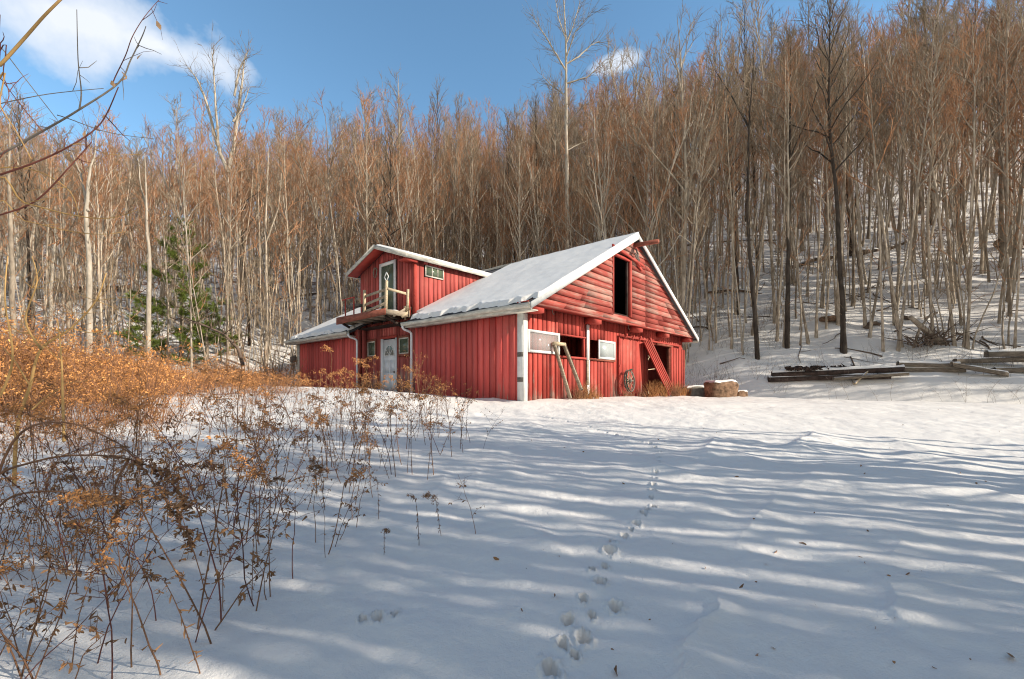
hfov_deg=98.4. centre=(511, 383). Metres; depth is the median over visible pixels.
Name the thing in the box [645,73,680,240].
tree
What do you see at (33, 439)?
goldenrod
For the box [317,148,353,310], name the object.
tree
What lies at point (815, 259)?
fallen log
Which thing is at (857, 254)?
tree
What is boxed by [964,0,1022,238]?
tree
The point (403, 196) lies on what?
tree
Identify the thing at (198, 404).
bramble cane
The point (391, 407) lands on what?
goldenrod
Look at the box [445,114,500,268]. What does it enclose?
tree
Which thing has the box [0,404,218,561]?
drooping bush
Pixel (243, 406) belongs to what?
goldenrod
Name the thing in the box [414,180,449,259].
tree
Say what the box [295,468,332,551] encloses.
bramble cane
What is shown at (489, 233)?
tree
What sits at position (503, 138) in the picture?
tree
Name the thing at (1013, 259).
tree
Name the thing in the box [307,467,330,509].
goldenrod
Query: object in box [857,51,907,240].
tree
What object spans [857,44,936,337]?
tree
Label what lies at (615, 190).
tree
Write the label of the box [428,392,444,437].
goldenrod
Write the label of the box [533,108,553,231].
tree
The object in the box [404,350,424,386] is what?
goldenrod
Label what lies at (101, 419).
goldenrod
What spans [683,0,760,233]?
tree
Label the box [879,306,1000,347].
brush pile
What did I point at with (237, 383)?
goldenrod
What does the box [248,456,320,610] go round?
goldenrod
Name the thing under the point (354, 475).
goldenrod
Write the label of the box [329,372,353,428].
goldenrod
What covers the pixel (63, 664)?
bramble cane
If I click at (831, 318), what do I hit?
slope rock
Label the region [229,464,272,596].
goldenrod
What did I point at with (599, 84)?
tree
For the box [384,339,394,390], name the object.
entrance door
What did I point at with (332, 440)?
goldenrod
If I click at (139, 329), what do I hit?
pine tree
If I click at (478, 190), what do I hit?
tree
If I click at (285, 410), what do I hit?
goldenrod
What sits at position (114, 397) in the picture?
goldenrod
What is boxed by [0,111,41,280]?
tree
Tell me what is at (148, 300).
birch tree
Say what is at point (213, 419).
bramble cane
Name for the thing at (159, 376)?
thicket
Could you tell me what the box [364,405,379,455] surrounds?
bramble cane
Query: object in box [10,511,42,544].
bramble cane
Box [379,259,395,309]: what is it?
balcony door
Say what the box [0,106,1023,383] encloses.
understory
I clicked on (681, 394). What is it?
grass tuft
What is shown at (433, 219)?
tree
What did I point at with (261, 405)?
goldenrod
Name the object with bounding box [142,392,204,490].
bramble cane
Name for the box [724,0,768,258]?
tree
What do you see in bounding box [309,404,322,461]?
goldenrod
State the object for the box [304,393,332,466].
goldenrod
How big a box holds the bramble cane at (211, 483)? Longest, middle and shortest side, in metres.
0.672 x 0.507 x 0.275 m
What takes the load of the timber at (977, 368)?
on the ground
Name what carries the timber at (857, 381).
on the ground
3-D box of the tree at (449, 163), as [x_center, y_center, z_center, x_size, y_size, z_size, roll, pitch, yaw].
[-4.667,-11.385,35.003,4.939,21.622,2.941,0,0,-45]
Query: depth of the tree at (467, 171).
39.95 m
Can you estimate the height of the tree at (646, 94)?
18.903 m
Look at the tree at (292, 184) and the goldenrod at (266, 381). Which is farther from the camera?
the tree at (292, 184)
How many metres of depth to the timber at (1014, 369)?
20.15 m
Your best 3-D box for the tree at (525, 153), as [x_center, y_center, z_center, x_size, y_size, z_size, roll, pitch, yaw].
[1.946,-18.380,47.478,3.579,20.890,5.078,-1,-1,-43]
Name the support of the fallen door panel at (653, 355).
on the ground
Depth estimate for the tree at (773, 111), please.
49.51 m
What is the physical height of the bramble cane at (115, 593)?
0.948 m
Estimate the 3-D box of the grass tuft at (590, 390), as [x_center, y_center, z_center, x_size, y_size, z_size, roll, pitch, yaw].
[2.411,0.179,14.365,0.928,0.655,1.078,0,0,42]
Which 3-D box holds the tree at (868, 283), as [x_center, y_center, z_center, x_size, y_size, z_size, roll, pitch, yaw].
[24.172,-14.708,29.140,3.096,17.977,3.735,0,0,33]
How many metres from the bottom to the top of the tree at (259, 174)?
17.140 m
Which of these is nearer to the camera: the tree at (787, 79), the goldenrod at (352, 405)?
the goldenrod at (352, 405)
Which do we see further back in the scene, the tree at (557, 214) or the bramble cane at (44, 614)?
the tree at (557, 214)
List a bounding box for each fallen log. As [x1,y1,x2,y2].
[60,283,129,292]
[280,292,330,299]
[687,239,781,245]
[692,325,707,328]
[708,288,761,293]
[792,255,832,268]
[858,239,907,254]
[863,320,880,328]
[904,310,937,319]
[994,239,1023,247]
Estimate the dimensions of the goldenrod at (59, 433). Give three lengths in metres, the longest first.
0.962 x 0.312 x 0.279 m
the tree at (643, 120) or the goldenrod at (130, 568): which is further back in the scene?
the tree at (643, 120)
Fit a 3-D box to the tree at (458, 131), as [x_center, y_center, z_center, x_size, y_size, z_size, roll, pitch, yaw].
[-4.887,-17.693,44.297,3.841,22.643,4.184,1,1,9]
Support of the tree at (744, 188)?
on the ground
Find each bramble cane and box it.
[0,404,49,525]
[0,412,108,538]
[0,531,51,574]
[0,569,45,657]
[0,587,46,655]
[0,591,33,678]
[1,462,34,509]
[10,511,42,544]
[12,564,66,649]
[15,468,83,534]
[24,561,129,678]
[25,596,67,668]
[28,466,70,558]
[31,433,178,678]
[32,510,96,618]
[34,446,74,485]
[42,449,77,566]
[43,491,112,586]
[59,611,126,678]
[68,483,233,663]
[80,456,127,529]
[86,482,181,620]
[96,407,194,491]
[109,445,213,600]
[133,416,216,561]
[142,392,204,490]
[142,443,282,605]
[161,422,266,620]
[171,388,212,428]
[172,456,236,526]
[174,460,349,641]
[176,376,234,505]
[185,431,287,544]
[189,370,235,449]
[202,409,283,534]
[214,550,274,630]
[222,397,287,515]
[228,430,264,526]
[242,389,294,541]
[247,549,275,599]
[252,410,291,539]
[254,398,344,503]
[262,513,287,551]
[267,480,302,578]
[268,373,322,435]
[293,431,312,473]
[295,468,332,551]
[299,450,335,542]
[300,385,326,436]
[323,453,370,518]
[335,454,369,546]
[340,502,364,538]
[341,466,387,526]
[348,408,363,473]
[355,385,405,474]
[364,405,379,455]
[386,384,439,453]
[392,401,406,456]
[412,383,437,435]
[448,475,484,533]
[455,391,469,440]
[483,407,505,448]
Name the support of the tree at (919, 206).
on the ground
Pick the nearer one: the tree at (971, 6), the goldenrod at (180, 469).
the goldenrod at (180, 469)
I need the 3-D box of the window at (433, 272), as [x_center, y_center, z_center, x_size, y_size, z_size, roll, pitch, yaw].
[-3.077,-4.420,17.539,0.040,0.440,0.920,0,0,42]
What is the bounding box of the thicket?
[0,288,313,613]
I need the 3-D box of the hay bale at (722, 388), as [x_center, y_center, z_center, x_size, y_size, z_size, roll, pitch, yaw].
[9.752,0.258,20.601,1.406,0.950,0.925,0,0,-11]
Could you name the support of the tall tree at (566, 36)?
on the ground
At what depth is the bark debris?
21.85 m
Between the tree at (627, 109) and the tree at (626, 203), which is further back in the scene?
the tree at (627, 109)
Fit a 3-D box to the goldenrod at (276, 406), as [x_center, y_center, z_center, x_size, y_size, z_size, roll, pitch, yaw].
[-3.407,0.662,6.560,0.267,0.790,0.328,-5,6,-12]
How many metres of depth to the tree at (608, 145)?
26.72 m
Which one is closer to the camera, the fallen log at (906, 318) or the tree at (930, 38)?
the fallen log at (906, 318)
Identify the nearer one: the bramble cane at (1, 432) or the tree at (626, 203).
the bramble cane at (1, 432)
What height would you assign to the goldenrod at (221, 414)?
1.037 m
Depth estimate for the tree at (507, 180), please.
45.81 m
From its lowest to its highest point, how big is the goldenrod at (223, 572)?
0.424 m
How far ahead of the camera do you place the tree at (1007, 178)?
23.53 m
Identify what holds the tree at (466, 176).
on the ground
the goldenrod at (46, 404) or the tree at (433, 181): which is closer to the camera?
the goldenrod at (46, 404)
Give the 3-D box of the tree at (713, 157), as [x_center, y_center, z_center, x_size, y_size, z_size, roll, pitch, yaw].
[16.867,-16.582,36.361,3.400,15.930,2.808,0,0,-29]
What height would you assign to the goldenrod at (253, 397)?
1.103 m
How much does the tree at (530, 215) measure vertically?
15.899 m
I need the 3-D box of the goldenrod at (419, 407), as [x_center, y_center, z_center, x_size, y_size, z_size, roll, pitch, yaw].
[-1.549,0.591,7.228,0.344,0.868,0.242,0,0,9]
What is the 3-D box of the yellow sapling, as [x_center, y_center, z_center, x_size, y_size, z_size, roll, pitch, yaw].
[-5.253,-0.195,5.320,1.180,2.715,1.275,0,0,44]
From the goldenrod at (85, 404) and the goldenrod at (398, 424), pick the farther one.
the goldenrod at (85, 404)
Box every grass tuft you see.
[565,384,588,398]
[573,381,600,398]
[588,391,602,398]
[623,388,637,396]
[637,389,648,396]
[642,381,665,396]
[653,379,675,396]
[667,382,682,395]
[673,381,688,395]
[677,384,690,395]
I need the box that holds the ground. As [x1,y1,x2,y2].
[0,111,1023,678]
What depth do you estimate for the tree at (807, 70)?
34.26 m
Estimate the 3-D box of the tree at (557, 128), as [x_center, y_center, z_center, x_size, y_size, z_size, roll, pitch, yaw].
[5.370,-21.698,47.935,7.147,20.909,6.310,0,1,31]
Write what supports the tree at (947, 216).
on the ground
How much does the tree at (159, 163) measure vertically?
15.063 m
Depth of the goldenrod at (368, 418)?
6.72 m
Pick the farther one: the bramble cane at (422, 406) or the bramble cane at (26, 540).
the bramble cane at (422, 406)
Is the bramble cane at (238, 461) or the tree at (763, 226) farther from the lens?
the tree at (763, 226)
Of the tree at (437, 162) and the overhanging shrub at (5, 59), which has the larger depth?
the tree at (437, 162)
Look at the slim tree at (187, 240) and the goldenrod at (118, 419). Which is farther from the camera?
the slim tree at (187, 240)
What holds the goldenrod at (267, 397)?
on the ground
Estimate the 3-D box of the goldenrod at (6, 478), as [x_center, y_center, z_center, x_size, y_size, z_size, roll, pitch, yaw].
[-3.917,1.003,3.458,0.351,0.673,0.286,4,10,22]
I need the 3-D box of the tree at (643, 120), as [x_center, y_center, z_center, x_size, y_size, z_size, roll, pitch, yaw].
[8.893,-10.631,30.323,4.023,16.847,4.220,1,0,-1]
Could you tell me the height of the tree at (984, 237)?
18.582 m
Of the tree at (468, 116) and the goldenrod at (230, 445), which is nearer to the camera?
the goldenrod at (230, 445)
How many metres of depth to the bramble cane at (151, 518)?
3.35 m
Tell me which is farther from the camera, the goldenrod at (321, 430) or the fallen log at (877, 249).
the fallen log at (877, 249)
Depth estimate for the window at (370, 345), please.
18.91 m
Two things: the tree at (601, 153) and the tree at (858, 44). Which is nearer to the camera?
the tree at (601, 153)
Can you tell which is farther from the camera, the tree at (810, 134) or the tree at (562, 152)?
the tree at (810, 134)
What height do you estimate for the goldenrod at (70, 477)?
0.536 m
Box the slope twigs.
[64,266,1022,391]
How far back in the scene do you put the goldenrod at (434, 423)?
5.04 m
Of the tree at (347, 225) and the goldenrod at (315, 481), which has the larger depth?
the tree at (347, 225)
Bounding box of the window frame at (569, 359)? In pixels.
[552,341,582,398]
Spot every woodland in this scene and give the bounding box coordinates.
[0,8,1023,364]
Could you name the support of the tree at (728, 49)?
on the ground
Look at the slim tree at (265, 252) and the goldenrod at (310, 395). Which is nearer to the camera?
the goldenrod at (310, 395)
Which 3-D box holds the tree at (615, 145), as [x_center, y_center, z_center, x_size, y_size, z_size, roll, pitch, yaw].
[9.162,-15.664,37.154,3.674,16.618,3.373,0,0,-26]
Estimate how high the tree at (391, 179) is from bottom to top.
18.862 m
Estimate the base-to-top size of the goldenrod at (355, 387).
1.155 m
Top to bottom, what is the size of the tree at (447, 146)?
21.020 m
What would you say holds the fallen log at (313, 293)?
on the ground
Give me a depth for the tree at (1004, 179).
25.13 m
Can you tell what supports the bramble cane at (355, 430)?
on the ground
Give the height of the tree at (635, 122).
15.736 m
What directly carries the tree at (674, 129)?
on the ground
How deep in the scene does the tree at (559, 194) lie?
33.18 m
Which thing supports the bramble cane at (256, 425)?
on the ground
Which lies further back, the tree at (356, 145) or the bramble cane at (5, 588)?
the tree at (356, 145)
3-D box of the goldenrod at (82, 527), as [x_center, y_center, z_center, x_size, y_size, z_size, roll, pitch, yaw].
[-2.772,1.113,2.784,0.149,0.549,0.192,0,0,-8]
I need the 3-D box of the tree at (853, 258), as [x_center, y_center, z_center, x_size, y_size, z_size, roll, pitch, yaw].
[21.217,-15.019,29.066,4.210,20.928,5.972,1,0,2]
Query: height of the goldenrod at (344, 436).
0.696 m
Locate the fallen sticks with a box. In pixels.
[3,191,1023,381]
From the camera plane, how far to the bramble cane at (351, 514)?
3.61 m
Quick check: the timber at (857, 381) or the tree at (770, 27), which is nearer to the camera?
the timber at (857, 381)
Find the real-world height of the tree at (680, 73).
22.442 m
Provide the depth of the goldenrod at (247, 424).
5.93 m
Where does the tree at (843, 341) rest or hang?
on the ground
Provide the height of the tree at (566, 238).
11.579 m
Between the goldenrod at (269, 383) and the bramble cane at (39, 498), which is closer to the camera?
the bramble cane at (39, 498)
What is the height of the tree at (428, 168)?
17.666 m
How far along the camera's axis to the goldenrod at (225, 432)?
5.98 m
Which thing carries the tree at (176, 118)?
on the ground
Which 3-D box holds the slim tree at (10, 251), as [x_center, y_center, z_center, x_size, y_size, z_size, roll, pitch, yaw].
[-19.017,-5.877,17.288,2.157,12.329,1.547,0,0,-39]
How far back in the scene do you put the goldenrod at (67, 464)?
4.31 m
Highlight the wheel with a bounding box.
[623,369,634,391]
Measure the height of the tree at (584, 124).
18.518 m
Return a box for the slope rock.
[819,315,835,321]
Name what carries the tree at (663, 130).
on the ground
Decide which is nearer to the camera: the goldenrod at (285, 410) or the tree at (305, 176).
the goldenrod at (285, 410)
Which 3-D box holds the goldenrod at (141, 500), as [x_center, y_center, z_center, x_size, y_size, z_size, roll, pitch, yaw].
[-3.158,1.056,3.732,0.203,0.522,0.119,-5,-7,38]
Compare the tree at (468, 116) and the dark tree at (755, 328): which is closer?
the dark tree at (755, 328)
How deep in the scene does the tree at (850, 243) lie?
34.86 m
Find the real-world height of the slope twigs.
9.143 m
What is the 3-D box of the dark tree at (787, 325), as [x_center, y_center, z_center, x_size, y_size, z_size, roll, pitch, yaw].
[16.334,-11.495,24.096,2.333,19.515,3.722,0,0,-44]
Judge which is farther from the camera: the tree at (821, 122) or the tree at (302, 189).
the tree at (821, 122)
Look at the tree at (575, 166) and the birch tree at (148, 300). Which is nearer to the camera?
the birch tree at (148, 300)
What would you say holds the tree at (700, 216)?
on the ground
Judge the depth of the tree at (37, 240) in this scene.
26.20 m
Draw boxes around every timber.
[767,372,890,381]
[771,364,904,376]
[832,372,908,379]
[853,371,867,384]
[896,360,960,367]
[905,366,965,372]
[950,361,1008,376]
[952,357,1023,363]
[984,348,1023,356]
[991,367,1023,372]
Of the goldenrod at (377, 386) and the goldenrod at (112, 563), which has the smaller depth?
the goldenrod at (112, 563)
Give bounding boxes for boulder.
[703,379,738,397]
[737,390,747,396]
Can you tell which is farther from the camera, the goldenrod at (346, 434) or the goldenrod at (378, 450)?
the goldenrod at (346, 434)
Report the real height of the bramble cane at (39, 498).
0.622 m
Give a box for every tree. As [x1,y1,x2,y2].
[0,75,62,347]
[0,83,75,326]
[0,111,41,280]
[0,115,73,335]
[5,121,107,346]
[29,93,118,362]
[60,95,125,354]
[110,296,178,359]
[112,137,172,361]
[123,216,247,358]
[138,91,206,303]
[140,113,214,322]
[142,168,195,364]
[163,146,221,371]
[167,24,267,344]
[172,300,239,369]
[191,126,257,376]
[197,106,272,345]
[218,156,258,355]
[219,142,255,345]
[237,122,275,299]
[242,138,287,328]
[244,127,304,370]
[247,106,303,307]
[263,97,322,286]
[263,105,304,331]
[272,139,319,332]
[272,142,315,339]
[273,87,363,316]
[277,119,326,298]
[278,160,345,324]
[288,138,333,307]
[310,102,358,265]
[314,100,349,264]
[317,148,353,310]
[325,174,357,314]
[326,117,377,311]
[326,191,364,303]
[333,111,371,204]
[338,194,371,311]
[340,89,401,251]
[342,100,374,253]
[342,119,376,230]
[349,63,438,239]
[351,96,384,241]
[351,111,428,246]
[355,169,411,248]
[357,153,395,244]
[367,161,414,249]
[371,176,410,248]
[372,145,438,254]
[383,129,397,243]
[387,119,439,252]
[389,107,412,248]
[396,124,443,257]
[403,187,437,255]
[405,204,433,255]
[410,74,453,249]
[410,134,449,227]
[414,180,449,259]
[415,103,468,258]
[419,116,495,261]
[419,177,449,259]
[420,109,471,262]
[421,152,435,221]
[429,113,453,185]
[429,130,452,207]
[432,123,475,246]
[439,125,466,221]
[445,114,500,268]
[446,116,484,265]
[446,145,487,265]
[447,92,477,263]
[449,137,485,265]
[451,115,482,232]
[451,153,490,269]
[453,220,478,269]
[454,171,478,258]
[456,142,486,263]
[457,159,510,269]
[460,100,485,160]
[462,179,492,268]
[465,120,505,247]
[466,113,483,182]
[469,126,495,242]
[469,129,486,269]
[473,126,517,265]
[475,162,521,268]
[480,193,507,268]
[482,114,514,264]
[483,106,521,261]
[483,135,536,264]
[485,102,532,261]
[492,202,514,264]
[495,125,524,232]
[496,131,525,260]
[498,118,552,259]
[498,127,544,261]
[499,98,536,253]
[499,152,533,254]
[500,148,547,261]
[503,117,550,257]
[504,138,572,255]
[505,125,539,258]
[510,110,538,221]
[511,147,549,256]
[512,128,558,256]
[514,98,563,234]
[515,119,539,250]
[521,166,545,252]
[522,0,628,248]
[522,70,586,253]
[523,85,555,210]
[525,141,554,254]
[529,95,588,168]
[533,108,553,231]
[536,78,578,251]
[537,90,589,234]
[537,103,576,212]
[538,133,593,250]
[539,87,561,206]
[539,92,590,249]
[540,73,585,245]
[546,130,568,244]
[547,166,584,250]
[548,176,581,249]
[549,100,645,245]
[552,161,599,251]
[553,159,600,245]
[554,103,593,226]
[556,115,593,245]
[557,150,590,249]
[560,130,592,245]
[561,227,570,248]
[564,76,639,239]
[571,100,593,230]
[572,72,644,241]
[572,167,594,243]
[575,113,614,237]
[577,53,629,222]
[580,146,613,218]
[581,73,614,173]
[581,100,620,230]
[583,134,626,238]
[590,39,656,216]
[590,119,609,241]
[591,187,617,237]
[593,24,680,233]
[597,100,701,282]
[599,70,658,231]
[600,44,693,277]
[603,101,639,212]
[606,131,651,235]
[609,157,641,235]
[609,158,652,240]
[613,107,666,239]
[619,0,745,349]
[619,87,634,196]
[623,102,641,220]
[629,112,665,253]
[632,33,688,260]
[633,67,670,274]
[636,149,680,263]
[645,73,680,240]
[650,89,672,236]
[650,138,708,283]
[655,38,698,186]
[655,82,697,261]
[659,77,704,245]
[663,89,718,312]
[663,119,724,367]
[675,170,713,346]
[678,65,711,279]
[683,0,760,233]
[687,175,729,340]
[690,122,731,325]
[692,38,773,359]
[694,53,732,187]
[697,64,761,314]
[700,91,734,261]
[704,51,750,266]
[712,30,742,203]
[716,78,743,228]
[717,47,762,261]
[718,53,756,285]
[720,103,765,263]
[720,105,764,288]
[723,126,758,204]
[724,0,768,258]
[733,26,771,221]
[734,0,800,323]
[736,27,804,335]
[737,23,805,286]
[740,45,776,243]
[744,66,802,266]
[749,29,841,347]
[751,7,801,216]
[753,24,828,261]
[754,111,820,343]
[757,29,786,212]
[761,85,819,318]
[762,78,823,296]
[770,0,836,250]
[771,0,909,353]
[771,10,817,269]
[773,24,828,228]
[777,21,853,348]
[778,61,815,285]
[789,48,812,230]
[791,55,819,256]
[793,23,855,325]
[795,43,854,328]
[796,66,817,214]
[797,0,867,251]
[799,89,873,314]
[804,0,894,306]
[804,42,854,214]
[806,80,871,274]
[808,37,865,253]
[810,41,879,255]
[813,10,861,233]
[817,50,871,299]
[822,20,892,328]
[834,0,881,200]
[834,4,902,226]
[843,18,888,232]
[851,28,893,238]
[854,30,909,292]
[855,43,909,269]
[856,107,914,325]
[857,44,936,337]
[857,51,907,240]
[864,66,926,295]
[871,0,952,300]
[873,15,913,220]
[874,0,995,214]
[875,0,949,240]
[876,12,943,232]
[879,10,969,351]
[882,52,950,295]
[885,0,962,278]
[888,1,970,213]
[895,0,949,262]
[895,0,1019,264]
[898,0,995,331]
[904,75,979,325]
[905,0,991,303]
[907,0,985,270]
[920,0,969,222]
[929,0,997,253]
[931,0,1023,349]
[932,0,1010,207]
[943,0,1023,316]
[949,0,1023,282]
[952,18,1023,268]
[956,0,1023,323]
[960,0,1023,256]
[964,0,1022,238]
[966,0,1022,232]
[981,42,1023,302]
[994,0,1023,95]
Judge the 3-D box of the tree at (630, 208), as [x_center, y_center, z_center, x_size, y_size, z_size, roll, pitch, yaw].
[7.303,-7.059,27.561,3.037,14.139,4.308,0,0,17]
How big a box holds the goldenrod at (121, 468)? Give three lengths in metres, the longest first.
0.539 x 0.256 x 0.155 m
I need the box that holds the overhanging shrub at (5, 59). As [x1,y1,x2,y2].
[0,0,166,234]
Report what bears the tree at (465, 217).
on the ground
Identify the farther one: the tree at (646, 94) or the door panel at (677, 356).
the tree at (646, 94)
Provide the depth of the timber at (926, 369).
20.96 m
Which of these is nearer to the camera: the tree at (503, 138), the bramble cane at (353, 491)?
the bramble cane at (353, 491)
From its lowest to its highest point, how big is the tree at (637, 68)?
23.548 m
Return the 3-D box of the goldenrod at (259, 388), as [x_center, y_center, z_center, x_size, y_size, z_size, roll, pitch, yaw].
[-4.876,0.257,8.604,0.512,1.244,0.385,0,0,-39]
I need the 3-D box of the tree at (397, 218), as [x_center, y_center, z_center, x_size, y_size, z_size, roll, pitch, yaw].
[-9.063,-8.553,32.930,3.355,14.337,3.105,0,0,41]
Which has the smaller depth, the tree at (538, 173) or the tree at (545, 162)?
the tree at (545, 162)
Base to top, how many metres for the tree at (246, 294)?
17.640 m
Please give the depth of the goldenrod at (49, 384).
5.52 m
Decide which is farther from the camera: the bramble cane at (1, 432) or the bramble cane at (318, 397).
the bramble cane at (318, 397)
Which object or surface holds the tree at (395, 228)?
on the ground
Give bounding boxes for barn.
[284,232,698,400]
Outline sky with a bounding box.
[0,0,1023,222]
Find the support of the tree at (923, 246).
on the ground
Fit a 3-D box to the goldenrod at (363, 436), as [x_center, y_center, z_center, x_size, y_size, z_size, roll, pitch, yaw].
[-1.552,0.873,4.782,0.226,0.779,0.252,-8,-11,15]
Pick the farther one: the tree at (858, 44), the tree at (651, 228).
the tree at (858, 44)
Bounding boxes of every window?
[367,341,374,356]
[399,337,407,353]
[425,265,443,279]
[528,329,559,354]
[598,340,614,359]
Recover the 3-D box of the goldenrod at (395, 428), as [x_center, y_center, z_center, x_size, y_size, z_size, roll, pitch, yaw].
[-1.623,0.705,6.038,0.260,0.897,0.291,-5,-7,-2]
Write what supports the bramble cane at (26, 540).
on the ground
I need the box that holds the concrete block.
[683,385,704,396]
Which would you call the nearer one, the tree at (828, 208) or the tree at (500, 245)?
the tree at (828, 208)
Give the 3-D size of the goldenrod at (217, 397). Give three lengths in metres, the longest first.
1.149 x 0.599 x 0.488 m
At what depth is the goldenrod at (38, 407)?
5.12 m
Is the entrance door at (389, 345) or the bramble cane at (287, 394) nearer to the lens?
the bramble cane at (287, 394)
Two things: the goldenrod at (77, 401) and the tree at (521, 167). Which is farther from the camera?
the tree at (521, 167)
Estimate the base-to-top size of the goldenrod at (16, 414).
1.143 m
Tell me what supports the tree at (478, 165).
on the ground
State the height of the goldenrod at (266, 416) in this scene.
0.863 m
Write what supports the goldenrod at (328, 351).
on the ground
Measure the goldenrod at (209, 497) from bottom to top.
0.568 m
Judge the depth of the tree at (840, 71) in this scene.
40.39 m
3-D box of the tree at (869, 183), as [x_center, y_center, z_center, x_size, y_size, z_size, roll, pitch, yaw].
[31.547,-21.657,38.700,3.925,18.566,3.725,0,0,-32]
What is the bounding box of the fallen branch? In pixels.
[173,301,245,365]
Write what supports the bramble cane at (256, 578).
on the ground
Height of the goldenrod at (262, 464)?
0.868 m
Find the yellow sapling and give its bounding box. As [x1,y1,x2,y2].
[0,254,150,484]
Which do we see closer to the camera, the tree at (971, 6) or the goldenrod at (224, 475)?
the goldenrod at (224, 475)
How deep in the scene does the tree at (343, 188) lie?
34.68 m
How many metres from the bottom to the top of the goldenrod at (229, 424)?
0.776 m
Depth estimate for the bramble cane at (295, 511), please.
2.84 m
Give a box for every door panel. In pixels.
[643,340,672,395]
[670,347,684,388]
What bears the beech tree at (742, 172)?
on the ground
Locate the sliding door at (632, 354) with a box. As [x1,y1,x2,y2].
[618,337,647,393]
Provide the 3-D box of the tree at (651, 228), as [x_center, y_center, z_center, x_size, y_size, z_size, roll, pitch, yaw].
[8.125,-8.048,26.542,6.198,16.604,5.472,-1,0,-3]
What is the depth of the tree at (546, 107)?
41.46 m
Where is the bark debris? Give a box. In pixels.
[785,364,853,371]
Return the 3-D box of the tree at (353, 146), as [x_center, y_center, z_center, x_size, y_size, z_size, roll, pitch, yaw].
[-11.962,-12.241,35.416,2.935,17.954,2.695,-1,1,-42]
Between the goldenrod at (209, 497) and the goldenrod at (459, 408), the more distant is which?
the goldenrod at (459, 408)
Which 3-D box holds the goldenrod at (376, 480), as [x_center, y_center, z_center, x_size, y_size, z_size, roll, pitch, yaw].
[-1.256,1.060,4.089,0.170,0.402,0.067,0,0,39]
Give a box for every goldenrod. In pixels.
[0,385,21,443]
[0,399,46,483]
[0,404,69,518]
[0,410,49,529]
[0,471,32,494]
[0,495,39,567]
[0,556,28,576]
[0,623,20,675]
[7,412,65,485]
[11,373,55,449]
[11,374,85,468]
[11,392,60,467]
[17,389,46,457]
[19,542,70,678]
[28,402,49,466]
[28,416,44,477]
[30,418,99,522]
[33,387,101,490]
[34,522,127,678]
[36,424,87,507]
[40,459,68,509]
[42,372,73,417]
[47,489,109,607]
[50,397,86,459]
[54,473,78,526]
[61,466,88,488]
[62,486,211,643]
[62,519,94,591]
[67,557,114,662]
[75,385,86,430]
[77,400,91,443]
[86,470,100,481]
[89,392,112,462]
[89,414,109,457]
[90,481,105,514]
[92,495,167,674]
[95,420,126,494]
[98,500,160,667]
[100,392,142,508]
[101,373,137,438]
[101,453,124,495]
[103,413,126,477]
[108,378,170,482]
[121,386,165,457]
[122,403,158,453]
[122,569,202,673]
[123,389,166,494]
[132,395,155,453]
[135,478,150,536]
[140,420,163,457]
[144,427,167,504]
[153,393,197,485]
[158,438,198,528]
[159,481,207,598]
[176,463,194,501]
[177,432,270,628]
[189,411,217,488]
[196,394,264,469]
[197,460,229,522]
[199,377,220,436]
[201,446,224,495]
[202,395,243,473]
[203,490,224,564]
[208,390,238,470]
[209,395,221,441]
[213,363,235,416]
[215,404,239,454]
[215,416,229,461]
[217,542,240,610]
[218,371,267,458]
[222,393,241,436]
[225,422,264,490]
[228,379,245,427]
[229,415,265,476]
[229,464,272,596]
[234,402,252,444]
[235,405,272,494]
[236,385,249,435]
[239,409,258,454]
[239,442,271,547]
[246,375,261,426]
[246,379,266,442]
[247,399,270,448]
[247,496,260,566]
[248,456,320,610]
[249,518,259,599]
[250,366,274,422]
[252,390,276,441]
[253,370,290,420]
[254,371,281,451]
[254,413,276,450]
[254,417,280,504]
[255,367,287,429]
[257,403,276,460]
[259,476,286,526]
[268,392,287,438]
[270,379,301,450]
[270,403,295,447]
[273,428,310,514]
[289,424,299,459]
[291,380,311,424]
[292,394,310,436]
[295,407,309,459]
[295,413,330,477]
[300,393,317,444]
[301,395,326,438]
[302,415,340,482]
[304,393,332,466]
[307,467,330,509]
[308,408,335,476]
[308,457,320,494]
[308,463,329,509]
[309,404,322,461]
[310,410,326,459]
[314,433,323,489]
[315,421,344,466]
[317,415,337,459]
[318,413,337,477]
[320,344,333,386]
[324,385,358,430]
[328,467,367,554]
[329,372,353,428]
[331,405,354,457]
[333,394,356,449]
[333,408,355,461]
[335,367,363,420]
[336,419,355,467]
[337,380,356,439]
[338,407,355,461]
[339,374,368,425]
[339,402,351,447]
[341,387,366,451]
[346,388,382,470]
[348,439,366,492]
[350,410,373,458]
[350,413,360,468]
[351,358,373,392]
[353,382,371,439]
[355,440,379,504]
[357,379,388,458]
[357,431,374,497]
[358,420,365,457]
[359,402,380,447]
[361,370,379,422]
[365,412,374,448]
[367,423,388,477]
[370,476,382,518]
[377,389,406,476]
[380,403,408,462]
[381,528,390,551]
[383,405,401,464]
[384,428,403,466]
[390,378,423,448]
[395,385,415,439]
[395,398,429,468]
[396,411,424,472]
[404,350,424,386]
[406,494,420,539]
[407,394,425,444]
[411,388,450,474]
[416,372,439,424]
[421,491,440,532]
[423,377,445,429]
[423,419,449,479]
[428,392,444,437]
[431,386,443,428]
[435,377,457,456]
[440,402,467,454]
[452,383,478,448]
[455,415,463,450]
[459,398,476,434]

